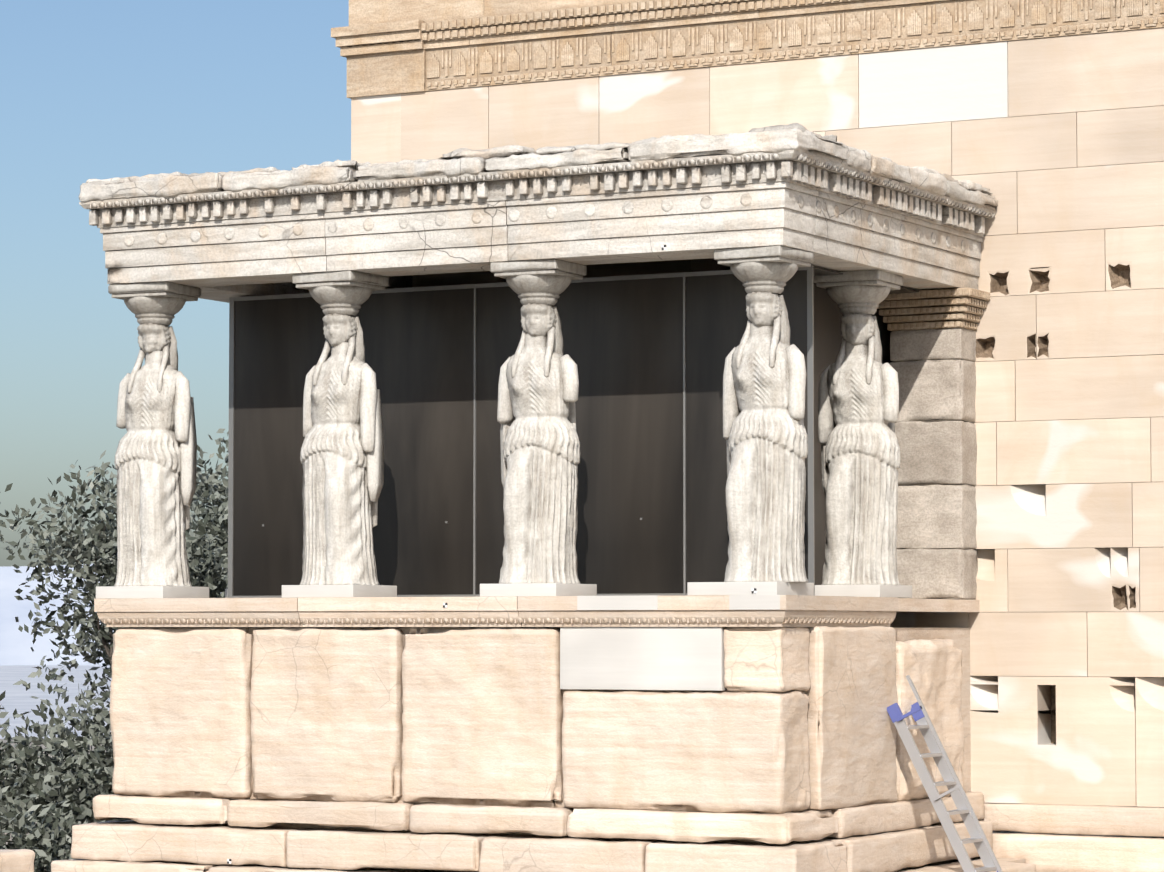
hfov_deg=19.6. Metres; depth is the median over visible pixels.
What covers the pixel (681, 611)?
podium cornice
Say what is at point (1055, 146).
cella south wall
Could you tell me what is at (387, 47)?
cornice
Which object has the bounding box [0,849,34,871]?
stone block
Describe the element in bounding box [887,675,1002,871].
access ladder
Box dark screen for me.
[228,265,918,597]
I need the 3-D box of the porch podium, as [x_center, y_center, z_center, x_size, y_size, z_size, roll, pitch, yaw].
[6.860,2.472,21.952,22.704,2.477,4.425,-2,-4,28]
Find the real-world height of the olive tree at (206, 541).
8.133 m
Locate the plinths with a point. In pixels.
(765, 596)
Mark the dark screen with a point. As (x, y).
(648, 354)
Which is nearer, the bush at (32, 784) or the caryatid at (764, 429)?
the caryatid at (764, 429)
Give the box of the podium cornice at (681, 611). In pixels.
[94,595,978,626]
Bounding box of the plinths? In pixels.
[96,582,911,609]
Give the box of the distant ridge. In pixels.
[0,564,222,665]
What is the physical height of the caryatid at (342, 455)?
2.312 m
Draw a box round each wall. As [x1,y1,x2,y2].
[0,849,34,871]
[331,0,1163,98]
[351,28,1163,806]
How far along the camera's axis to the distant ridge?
7004.04 m
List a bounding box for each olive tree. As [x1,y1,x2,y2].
[0,428,228,744]
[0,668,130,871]
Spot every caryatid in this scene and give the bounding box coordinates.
[108,282,200,586]
[292,270,388,584]
[490,259,585,583]
[714,245,814,581]
[813,270,902,584]
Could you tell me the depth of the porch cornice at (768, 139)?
24.20 m
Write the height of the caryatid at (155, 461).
2.311 m
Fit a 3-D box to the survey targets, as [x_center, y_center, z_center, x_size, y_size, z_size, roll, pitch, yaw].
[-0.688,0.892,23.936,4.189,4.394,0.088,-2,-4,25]
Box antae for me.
[876,287,989,599]
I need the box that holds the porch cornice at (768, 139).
[79,123,997,210]
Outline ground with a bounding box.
[0,665,111,843]
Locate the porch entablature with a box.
[79,150,996,302]
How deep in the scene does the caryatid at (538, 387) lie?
24.05 m
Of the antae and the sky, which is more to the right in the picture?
the antae
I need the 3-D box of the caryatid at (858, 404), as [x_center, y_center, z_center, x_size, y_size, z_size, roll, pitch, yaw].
[2.053,-0.050,24.940,0.633,2.311,0.532,-2,-4,26]
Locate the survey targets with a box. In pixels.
[227,245,755,863]
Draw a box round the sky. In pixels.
[0,0,350,566]
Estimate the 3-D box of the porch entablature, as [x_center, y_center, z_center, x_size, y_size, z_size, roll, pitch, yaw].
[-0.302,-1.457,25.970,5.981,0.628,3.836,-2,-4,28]
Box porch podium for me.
[51,626,1163,871]
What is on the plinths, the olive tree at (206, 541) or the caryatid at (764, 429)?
the caryatid at (764, 429)
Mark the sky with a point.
(90, 89)
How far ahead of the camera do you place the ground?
3847.34 m

